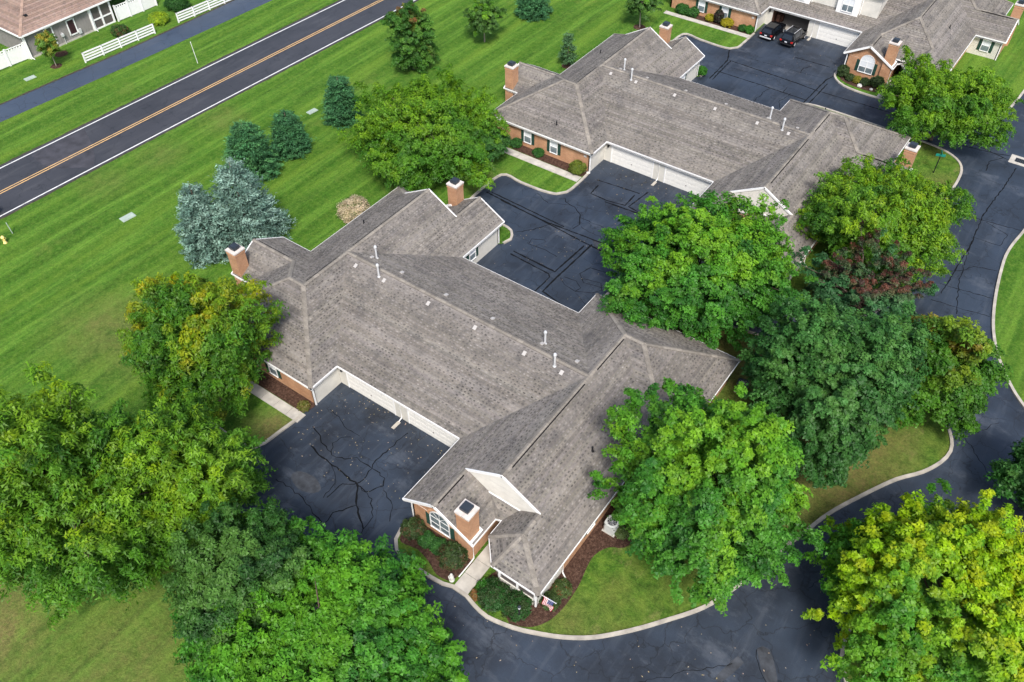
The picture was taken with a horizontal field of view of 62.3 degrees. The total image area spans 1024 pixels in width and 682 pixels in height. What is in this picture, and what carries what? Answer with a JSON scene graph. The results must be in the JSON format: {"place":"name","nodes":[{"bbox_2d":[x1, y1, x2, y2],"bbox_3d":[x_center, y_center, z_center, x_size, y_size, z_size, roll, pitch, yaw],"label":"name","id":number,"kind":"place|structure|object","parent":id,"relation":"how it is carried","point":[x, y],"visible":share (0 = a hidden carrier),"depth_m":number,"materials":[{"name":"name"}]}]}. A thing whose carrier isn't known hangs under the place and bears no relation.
{"place":"outdoors","nodes":[
{"label":"outdoors","id":0,"kind":"place"},
{"bbox_2d":[0,0,115,59],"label":"grey house","id":1,"kind":"structure","parent":0,"point":[25,22],"depth_m":112.52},
{"bbox_2d":[65,17,78,35],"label":"window","id":2,"kind":"structure","parent":1,"relation":"in","point":[70,23],"depth_m":114.40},
{"bbox_2d":[0,0,270,121],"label":"path","id":3,"kind":"structure","parent":0,"point":[101,69],"depth_m":111.90,"materials":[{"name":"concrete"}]},
{"bbox_2d":[0,0,233,104],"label":"path edge","id":4,"kind":"object","parent":3,"relation":"on","point":[115,54],"visible":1,"depth_m":112.44,"materials":[{"name":"concrete"}]},
{"bbox_2d":[0,0,416,217],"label":"road","id":5,"kind":"structure","parent":0,"point":[30,165],"depth_m":105.48,"materials":[{"name":"asphalt"}]},
{"bbox_2d":[32,129,94,167],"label":"road patch","id":6,"kind":"object","parent":5,"relation":"on","point":[63,149],"visible":1,"depth_m":96.60,"materials":[{"name":"asphalt"}]},
{"bbox_2d":[1,0,343,167],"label":"road marking","id":7,"kind":"object","parent":5,"relation":"on","point":[165,87],"visible":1,"depth_m":106.17,"materials":[{"name":"white paint"}]},
{"bbox_2d":[0,0,378,191],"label":"road marking","id":8,"kind":"object","parent":5,"relation":"on","point":[182,99],"visible":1,"depth_m":104.58,"materials":[{"name":"yellow paint"}]},
{"bbox_2d":[0,0,382,193],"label":"road marking","id":9,"kind":"object","parent":5,"relation":"on","point":[180,102],"visible":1,"depth_m":103.78,"materials":[{"name":"yellow paint"}]},
{"bbox_2d":[0,0,414,216],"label":"road marking","id":10,"kind":"object","parent":5,"relation":"on","point":[184,120],"visible":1,"depth_m":101.03,"materials":[{"name":"white paint"}]},
{"bbox_2d":[0,0,764,681],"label":"lawn","id":11,"kind":"structure","parent":0,"point":[78,258],"depth_m":91.61,"materials":[{"name":"plant"}]},
{"bbox_2d":[0,42,29,69],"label":"panel fence","id":12,"kind":"object","parent":11,"relation":"on","point":[11,57],"visible":1,"depth_m":110.24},
{"bbox_2d":[50,63,61,68],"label":"mulch bed","id":13,"kind":"object","parent":11,"relation":"on","point":[54,66],"visible":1,"depth_m":110.48,"materials":[{"name":"brown soil"}]},
{"bbox_2d":[34,29,61,65],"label":"young maple","id":14,"kind":"object","parent":13,"relation":"on","point":[46,44],"visible":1,"depth_m":107.74,"materials":[{"name":"green plant"}]},
{"bbox_2d":[0,361,186,630],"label":"locust tree","id":15,"kind":"object","parent":11,"relation":"on","point":[43,443],"visible":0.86,"depth_m":51.49,"materials":[{"name":"green plant"}]},
{"bbox_2d":[81,23,155,62],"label":"rail fence","id":16,"kind":"object","parent":11,"relation":"on","point":[119,43],"visible":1,"depth_m":113.22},
{"bbox_2d":[110,23,129,36],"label":"shrub","id":17,"kind":"object","parent":11,"relation":"on","point":[119,30],"visible":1,"depth_m":115.70,"materials":[{"name":"green plant"}]},
{"bbox_2d":[113,0,157,21],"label":"panel fence","id":18,"kind":"object","parent":11,"relation":"on","point":[127,9],"visible":1,"depth_m":119.88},
{"bbox_2d":[148,11,169,26],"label":"bush","id":19,"kind":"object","parent":11,"relation":"on","point":[157,18],"depth_m":117.88,"materials":[{"name":"plant"}]},
{"bbox_2d":[57,388,279,596],"bbox_3d":[-22.948,9.458,57.539,13.227,13.719,13.035,-4,46,-4],"label":"locust tree","id":20,"kind":"object","parent":11,"relation":"on","point":[196,476],"visible":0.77,"depth_m":54.40,"materials":[{"name":"green plant"}]},
{"bbox_2d":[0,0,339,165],"bbox_3d":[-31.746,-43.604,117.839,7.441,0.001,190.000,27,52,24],"label":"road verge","id":21,"kind":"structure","parent":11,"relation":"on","point":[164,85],"depth_m":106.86,"materials":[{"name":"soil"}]},
{"bbox_2d":[162,0,189,11],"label":"shrub","id":22,"kind":"object","parent":11,"relation":"on","point":[174,5],"visible":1,"depth_m":120.27,"materials":[{"name":"green plant"}]},
{"bbox_2d":[115,270,289,428],"bbox_3d":[-24.554,-0.081,66.653,11.358,13.781,12.990,27,52,24],"label":"locust tree","id":23,"kind":"object","parent":11,"relation":"on","point":[181,325],"visible":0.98,"depth_m":63.25,"materials":[{"name":"green plant"}]},
{"bbox_2d":[175,0,229,22],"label":"rail fence","id":24,"kind":"object","parent":11,"relation":"on","point":[193,12],"visible":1,"depth_m":120.09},
{"bbox_2d":[171,181,237,268],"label":"blue spruce","id":25,"kind":"object","parent":11,"relation":"on","point":[198,226],"visible":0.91,"depth_m":81.03,"materials":[{"name":"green plant"}]},
{"bbox_2d":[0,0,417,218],"bbox_3d":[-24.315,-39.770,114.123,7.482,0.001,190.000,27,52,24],"label":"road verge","id":26,"kind":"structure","parent":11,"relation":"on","point":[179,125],"depth_m":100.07,"materials":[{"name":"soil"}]},
{"bbox_2d":[159,497,314,658],"bbox_3d":[-17.303,15.147,54.148,8.712,10.696,10.679,27,52,24],"label":"pear tree","id":27,"kind":"object","parent":11,"relation":"on","point":[254,554],"visible":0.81,"depth_m":51.88,"materials":[{"name":"green plant"}]},
{"bbox_2d":[209,156,296,263],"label":"blue spruce","id":28,"kind":"object","parent":11,"relation":"on","point":[243,189],"visible":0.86,"depth_m":81.63,"materials":[{"name":"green plant"}]},
{"bbox_2d":[221,120,284,182],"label":"pine tree","id":29,"kind":"object","parent":11,"relation":"on","point":[247,141],"visible":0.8,"depth_m":90.84,"materials":[{"name":"green plant"}]},
{"bbox_2d":[238,378,305,422],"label":"side walk","id":30,"kind":"structure","parent":11,"relation":"on","point":[277,403],"depth_m":70.95,"materials":[{"name":"concrete"}]},
{"bbox_2d":[253,369,314,411],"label":"mulch bed","id":31,"kind":"object","parent":11,"relation":"on","point":[282,391],"visible":0.52,"depth_m":71.91,"materials":[{"name":"brown soil"}]},
{"bbox_2d":[297,400,310,411],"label":"shrub","id":32,"kind":"object","parent":31,"relation":"on","point":[303,406],"visible":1,"depth_m":70.13,"materials":[{"name":"green plant"}]},
{"bbox_2d":[268,108,314,161],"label":"pine tree","id":33,"kind":"object","parent":11,"relation":"on","point":[290,138],"visible":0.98,"depth_m":94.34,"materials":[{"name":"green plant"}]},
{"bbox_2d":[169,515,469,681],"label":"maple tree","id":34,"kind":"object","parent":11,"relation":"on","point":[372,605],"visible":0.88,"depth_m":51.11,"materials":[{"name":"green plant"}]},
{"bbox_2d":[321,74,363,130],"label":"pine tree","id":35,"kind":"object","parent":11,"relation":"on","point":[339,104],"visible":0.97,"depth_m":98.54,"materials":[{"name":"green plant"}]},
{"bbox_2d":[335,194,370,223],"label":"plume grass","id":36,"kind":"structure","parent":11,"relation":"on","point":[350,208],"depth_m":86.79,"materials":[{"name":"beige plant"}]},
{"bbox_2d":[379,0,440,72],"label":"oak tree","id":37,"kind":"object","parent":11,"relation":"on","point":[411,32],"visible":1,"depth_m":105.38,"materials":[{"name":"green plant"}]},
{"bbox_2d":[336,63,510,191],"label":"locust tree","id":38,"kind":"object","parent":11,"relation":"on","point":[457,115],"visible":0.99,"depth_m":88.87,"materials":[{"name":"green plant"}]},
{"bbox_2d":[463,0,507,41],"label":"young maple","id":39,"kind":"object","parent":11,"relation":"on","point":[489,13],"visible":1,"depth_m":111.11,"materials":[{"name":"green plant"}]},
{"bbox_2d":[474,123,512,161],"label":"dogwood tree","id":40,"kind":"object","parent":11,"relation":"on","point":[499,148],"visible":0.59,"depth_m":92.09,"materials":[{"name":"green plant"}]},
{"bbox_2d":[513,0,553,21],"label":"pine tree","id":41,"kind":"object","parent":11,"relation":"on","point":[530,10],"visible":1,"depth_m":118.46,"materials":[{"name":"green plant"}]},
{"bbox_2d":[505,147,581,181],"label":"sidewalk","id":42,"kind":"structure","parent":11,"relation":"on","point":[546,166],"depth_m":94.56,"materials":[{"name":"concrete"}]},
{"bbox_2d":[511,145,586,175],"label":"mulch bed","id":43,"kind":"object","parent":11,"relation":"on","point":[553,161],"visible":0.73,"depth_m":95.42,"materials":[{"name":"brown wood"}]},
{"bbox_2d":[568,159,587,175],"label":"golden shrub","id":44,"kind":"object","parent":43,"relation":"on","point":[576,166],"visible":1,"depth_m":92.69,"materials":[{"name":"green plant"}]},
{"bbox_2d":[557,30,579,65],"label":"young conifer","id":45,"kind":"object","parent":11,"relation":"on","point":[567,39],"visible":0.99,"depth_m":108.37,"materials":[{"name":"green plant"}]},
{"bbox_2d":[633,24,645,29],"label":"mulch bed","id":46,"kind":"object","parent":11,"relation":"on","point":[636,26],"visible":0.83,"depth_m":117.62,"materials":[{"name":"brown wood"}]},
{"bbox_2d":[623,0,663,27],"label":"young maple","id":47,"kind":"object","parent":46,"relation":"on","point":[637,6],"visible":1,"depth_m":114.50,"materials":[{"name":"green plant"}]},
{"bbox_2d":[664,10,749,37],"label":"walk","id":48,"kind":"structure","parent":11,"relation":"on","point":[707,24],"depth_m":117.88,"materials":[{"name":"concrete"}]},
{"bbox_2d":[687,15,751,34],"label":"mulch bed","id":49,"kind":"object","parent":11,"relation":"on","point":[702,18],"visible":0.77,"depth_m":118.16,"materials":[{"name":"soil"}]},
{"bbox_2d":[208,24,1023,681],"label":"asphalt court","id":50,"kind":"object","parent":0,"point":[770,618],"visible":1,"depth_m":67.81,"materials":[{"name":"asphalt"}]},
{"bbox_2d":[214,414,341,625],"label":"kerb","id":51,"kind":"structure","parent":50,"relation":"on","point":[279,431],"depth_m":68.81,"materials":[{"name":"concrete"}]},
{"bbox_2d":[291,471,320,492],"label":"asphalt patch","id":52,"kind":"object","parent":50,"relation":"on","point":[305,482],"visible":1,"depth_m":65.53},
{"bbox_2d":[225,177,740,606],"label":"townhouse block","id":53,"kind":"structure","parent":50,"relation":"on","point":[400,303],"depth_m":68.36,"materials":[{"name":"grey"}]},
{"bbox_2d":[265,363,281,378],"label":"window","id":54,"kind":"structure","parent":53,"relation":"in","point":[273,371],"depth_m":71.96,"materials":[{"name":"white glass"}]},
{"bbox_2d":[346,373,395,414],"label":"garage door","id":55,"kind":"structure","parent":53,"relation":"in","point":[355,384],"depth_m":70.55,"materials":[{"name":"paint"}]},
{"bbox_2d":[407,409,457,447],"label":"garage door","id":56,"kind":"structure","parent":53,"relation":"in","point":[413,419],"depth_m":67.95,"materials":[{"name":"paint"}]},
{"bbox_2d":[425,508,454,540],"bbox_3d":[-5.183,12.967,60.717,2.610,2.632,0.150,27,52,24],"label":"window","id":57,"kind":"structure","parent":53,"relation":"in","point":[433,518],"depth_m":60.89,"materials":[{"name":"white glass"}]},
{"bbox_2d":[470,173,588,243],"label":"kerb","id":58,"kind":"structure","parent":50,"relation":"on","point":[535,188],"depth_m":91.52,"materials":[{"name":"concrete"}]},
{"bbox_2d":[298,40,840,678],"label":"fallen leaves","id":59,"kind":"object","parent":50,"relation":"on","point":[418,458],"visible":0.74,"depth_m":68.11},
{"bbox_2d":[276,50,1023,681],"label":"crack sealer","id":60,"kind":"object","parent":50,"relation":"on","point":[600,290],"visible":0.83,"depth_m":83.78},
{"bbox_2d":[394,292,953,639],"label":"kerb","id":61,"kind":"structure","parent":50,"relation":"on","point":[644,626],"depth_m":58.43,"materials":[{"name":"concrete"}]},
{"bbox_2d":[492,21,920,279],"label":"townhouse block","id":62,"kind":"structure","parent":50,"relation":"on","point":[640,101],"depth_m":92.50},
{"bbox_2d":[521,129,533,144],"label":"window","id":63,"kind":"structure","parent":62,"relation":"in","point":[528,137],"depth_m":96.15,"materials":[{"name":"white glass"}]},
{"bbox_2d":[547,139,560,155],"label":"window","id":64,"kind":"structure","parent":62,"relation":"in","point":[553,147],"depth_m":94.70,"materials":[{"name":"white glass"}]},
{"bbox_2d":[610,146,653,177],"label":"garage door","id":65,"kind":"structure","parent":62,"relation":"in","point":[639,164],"depth_m":93.30,"materials":[{"name":"paint"}]},
{"bbox_2d":[663,166,710,195],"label":"garage door","id":66,"kind":"structure","parent":62,"relation":"in","point":[686,182],"depth_m":90.65,"materials":[{"name":"paint"}]},
{"bbox_2d":[673,32,754,76],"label":"kerb","id":67,"kind":"structure","parent":50,"relation":"on","point":[724,47],"depth_m":114.53,"materials":[{"name":"concrete"}]},
{"bbox_2d":[714,656,743,681],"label":"asphalt patch","id":68,"kind":"object","parent":50,"relation":"on","point":[737,662],"visible":1,"depth_m":55.30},
{"bbox_2d":[757,646,776,681],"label":"asphalt patch","id":69,"kind":"object","parent":50,"relation":"on","point":[766,661],"visible":1,"depth_m":55.52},
{"bbox_2d":[760,21,786,40],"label":"parked car","id":70,"kind":"object","parent":50,"relation":"on","point":[771,30],"visible":1,"depth_m":114.25,"materials":[{"name":"black paint"}]},
{"bbox_2d":[779,26,807,46],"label":"parked suv","id":71,"kind":"object","parent":50,"relation":"on","point":[792,36],"visible":1,"depth_m":112.89,"materials":[{"name":"black paint"}]},
{"bbox_2d":[699,103,962,315],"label":"kerb","id":72,"kind":"structure","parent":50,"relation":"on","point":[960,165],"depth_m":97.22,"materials":[{"name":"concrete"}]},
{"bbox_2d":[670,0,1023,92],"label":"townhouse block","id":73,"kind":"structure","parent":50,"relation":"on","point":[875,35],"depth_m":110.26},
{"bbox_2d":[695,0,707,12],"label":"window","id":74,"kind":"structure","parent":73,"relation":"in","point":[702,5],"depth_m":118.78,"materials":[{"name":"white glass"}]},
{"bbox_2d":[816,23,858,46],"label":"garage door","id":75,"kind":"structure","parent":73,"relation":"in","point":[828,31],"depth_m":113.29,"materials":[{"name":"paint"}]},
{"bbox_2d":[854,53,877,75],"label":"window","id":76,"kind":"structure","parent":73,"relation":"in","point":[867,64],"depth_m":106.45,"materials":[{"name":"white glass"}]},
{"bbox_2d":[976,38,994,52],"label":"window","id":77,"kind":"structure","parent":73,"relation":"in","point":[986,45],"depth_m":110.37,"materials":[{"name":"white glass"}]},
{"bbox_2d":[834,72,1023,122],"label":"kerb","id":78,"kind":"structure","parent":50,"relation":"on","point":[876,97],"depth_m":105.06,"materials":[{"name":"concrete"}]},
{"bbox_2d":[982,437,1023,510],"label":"ash tree","id":79,"kind":"object","parent":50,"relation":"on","point":[1008,472],"visible":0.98,"depth_m":61.18,"materials":[{"name":"green plant"}]},
{"bbox_2d":[991,229,1023,407],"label":"kerb","id":80,"kind":"structure","parent":50,"relation":"on","point":[1016,395],"depth_m":78.57,"materials":[{"name":"concrete"}]},
{"bbox_2d":[1008,154,1023,166],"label":"storm drain","id":81,"kind":"object","parent":50,"relation":"on","point":[1016,159],"visible":1,"depth_m":95.04,"materials":[{"name":"concrete"}]},
{"bbox_2d":[398,292,949,635],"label":"front lawn","id":82,"kind":"structure","parent":0,"point":[617,589],"depth_m":60.57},
{"bbox_2d":[399,526,472,579],"bbox_3d":[-5.692,15.182,61.309,5.844,0.001,2.654,27,52,24],"label":"mulch bed","id":83,"kind":"object","parent":82,"relation":"on","point":[430,557],"visible":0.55,"depth_m":60.82,"materials":[{"name":"brown wood"}]},
{"bbox_2d":[400,515,425,540],"bbox_3d":[-7.227,13.599,61.725,1.920,1.747,1.900,-19,49,-17],"label":"round shrub","id":84,"kind":"object","parent":83,"relation":"on","point":[412,528],"visible":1,"depth_m":61.32,"materials":[{"name":"green plant"}]},
{"bbox_2d":[417,530,435,548],"bbox_3d":[-6.205,14.366,61.468,1.500,1.050,1.485,27,52,24],"label":"round shrub","id":85,"kind":"object","parent":83,"relation":"on","point":[426,539],"visible":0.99,"depth_m":61.15,"materials":[{"name":"green plant"}]},
{"bbox_2d":[429,536,446,556],"bbox_3d":[-5.305,14.756,61.087,1.508,1.054,1.448,-16,48,-15],"label":"round shrub","id":86,"kind":"object","parent":83,"relation":"on","point":[436,543],"visible":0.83,"depth_m":60.78,"materials":[{"name":"green plant"}]},
{"bbox_2d":[435,540,468,570],"bbox_3d":[-4.221,15.208,60.078,2.464,1.875,2.376,27,52,24],"label":"round shrub","id":87,"kind":"object","parent":83,"relation":"on","point":[452,555],"visible":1,"depth_m":59.61,"materials":[{"name":"green plant"}]},
{"bbox_2d":[455,544,490,593],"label":"front walk","id":88,"kind":"structure","parent":82,"relation":"on","point":[478,568],"depth_m":60.09,"materials":[{"name":"concrete"}]},
{"bbox_2d":[486,504,632,626],"bbox_3d":[3.816,16.242,60.244,13.294,0.001,5.090,-25,51,-22],"label":"mulch bed","id":89,"kind":"object","parent":82,"relation":"on","point":[597,540],"visible":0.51,"depth_m":60.46,"materials":[{"name":"brown wood"}]},
{"bbox_2d":[474,577,511,612],"bbox_3d":[-1.236,17.349,58.294,2.709,1.473,2.556,-27,52,-23],"label":"hedge","id":90,"kind":"object","parent":89,"relation":"on","point":[490,597],"visible":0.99,"depth_m":57.83,"materials":[{"name":"green plant"}]},
{"bbox_2d":[500,589,532,622],"bbox_3d":[0.343,17.951,57.749,2.347,1.412,2.519,27,52,24],"label":"hedge","id":91,"kind":"object","parent":89,"relation":"on","point":[515,599],"visible":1,"depth_m":57.37,"materials":[{"name":"green plant"}]},
{"bbox_2d":[538,591,561,611],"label":"bed plants","id":92,"kind":"object","parent":89,"relation":"on","point":[552,596],"visible":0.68,"depth_m":58.18,"materials":[{"name":"green plant"}]},
{"bbox_2d":[551,577,572,598],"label":"bed plants","id":93,"kind":"object","parent":89,"relation":"on","point":[562,588],"visible":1,"depth_m":58.72,"materials":[{"name":"green plant"}]},
{"bbox_2d":[601,515,618,537],"bbox_3d":[7.312,13.526,62.150,1.046,1.066,1.046,27,52,24],"label":"air conditioner","id":94,"kind":"object","parent":89,"relation":"on","point":[610,528],"visible":0.74,"depth_m":61.82,"materials":[{"name":"metal"}]},
{"bbox_2d":[614,525,629,539],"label":"bed plants","id":95,"kind":"object","parent":89,"relation":"on","point":[620,533],"visible":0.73,"depth_m":61.79,"materials":[{"name":"green plant"}]},
{"bbox_2d":[587,377,827,616],"bbox_3d":[13.293,9.267,56.163,14.602,15.700,14.991,-22,50,-20],"label":"ash tree","id":96,"kind":"object","parent":82,"relation":"on","point":[670,493],"visible":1,"depth_m":52.96,"materials":[{"name":"green plant"}]},
{"bbox_2d":[597,189,820,351],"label":"maple tree","id":97,"kind":"object","parent":82,"relation":"on","point":[716,237],"visible":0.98,"depth_m":71.22,"materials":[{"name":"green plant"}]},
{"bbox_2d":[735,289,941,489],"bbox_3d":[23.202,2.485,63.149,13.759,14.931,13.626,27,52,24],"label":"maple tree","id":98,"kind":"object","parent":82,"relation":"on","point":[849,377],"visible":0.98,"depth_m":60.68,"materials":[{"name":"green plant"}]},
{"bbox_2d":[788,220,938,327],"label":"plum tree","id":99,"kind":"object","parent":82,"relation":"on","point":[861,296],"visible":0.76,"depth_m":72.77,"materials":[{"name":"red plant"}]},
{"bbox_2d":[883,311,1013,445],"bbox_3d":[33.438,1.816,66.124,8.939,11.488,9.791,4,46,5],"label":"maple tree","id":100,"kind":"object","parent":82,"relation":"on","point":[963,376],"visible":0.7,"depth_m":63.29,"materials":[{"name":"green plant"}]},
{"bbox_2d":[675,3,688,14],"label":"shrub","id":101,"kind":"object","parent":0,"point":[682,8],"visible":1,"depth_m":119.55,"materials":[{"name":"green plant"}]},
{"bbox_2d":[699,106,959,314],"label":"lawn","id":102,"kind":"structure","parent":0,"point":[926,161],"depth_m":93.31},
{"bbox_2d":[791,153,976,290],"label":"locust tree","id":103,"kind":"object","parent":102,"relation":"on","point":[837,201],"visible":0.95,"depth_m":77.74,"materials":[{"name":"green plant"}]},
{"bbox_2d":[875,45,1023,152],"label":"locust tree","id":104,"kind":"object","parent":102,"relation":"on","point":[957,106],"visible":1,"depth_m":92.04,"materials":[{"name":"green plant"}]},
{"bbox_2d":[844,573,1007,681],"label":"corner lawn","id":105,"kind":"structure","parent":0,"point":[962,613],"depth_m":57.74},
{"bbox_2d":[800,478,1023,681],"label":"ginkgo tree","id":106,"kind":"object","parent":105,"relation":"on","point":[888,562],"visible":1,"depth_m":50.50,"materials":[{"name":"green plant"}]},
{"bbox_2d":[836,0,1023,105],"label":"lawn","id":107,"kind":"structure","parent":0,"point":[1007,64],"depth_m":110.11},
{"bbox_2d":[840,75,879,91],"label":"mulch bed","id":108,"kind":"object","parent":107,"relation":"on","point":[867,88],"visible":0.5,"depth_m":106.21,"materials":[{"name":"brown wood"}]},
{"bbox_2d":[836,64,849,76],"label":"shrub","id":109,"kind":"object","parent":108,"relation":"on","point":[843,70],"visible":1,"depth_m":107.18,"materials":[{"name":"green plant"}]},
{"bbox_2d":[869,75,884,86],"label":"shrub","id":110,"kind":"object","parent":108,"relation":"on","point":[877,81],"visible":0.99,"depth_m":105.23,"materials":[{"name":"green plant"}]},
{"bbox_2d":[995,234,1023,401],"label":"side lawn","id":111,"kind":"structure","parent":0,"point":[1009,322],"depth_m":77.87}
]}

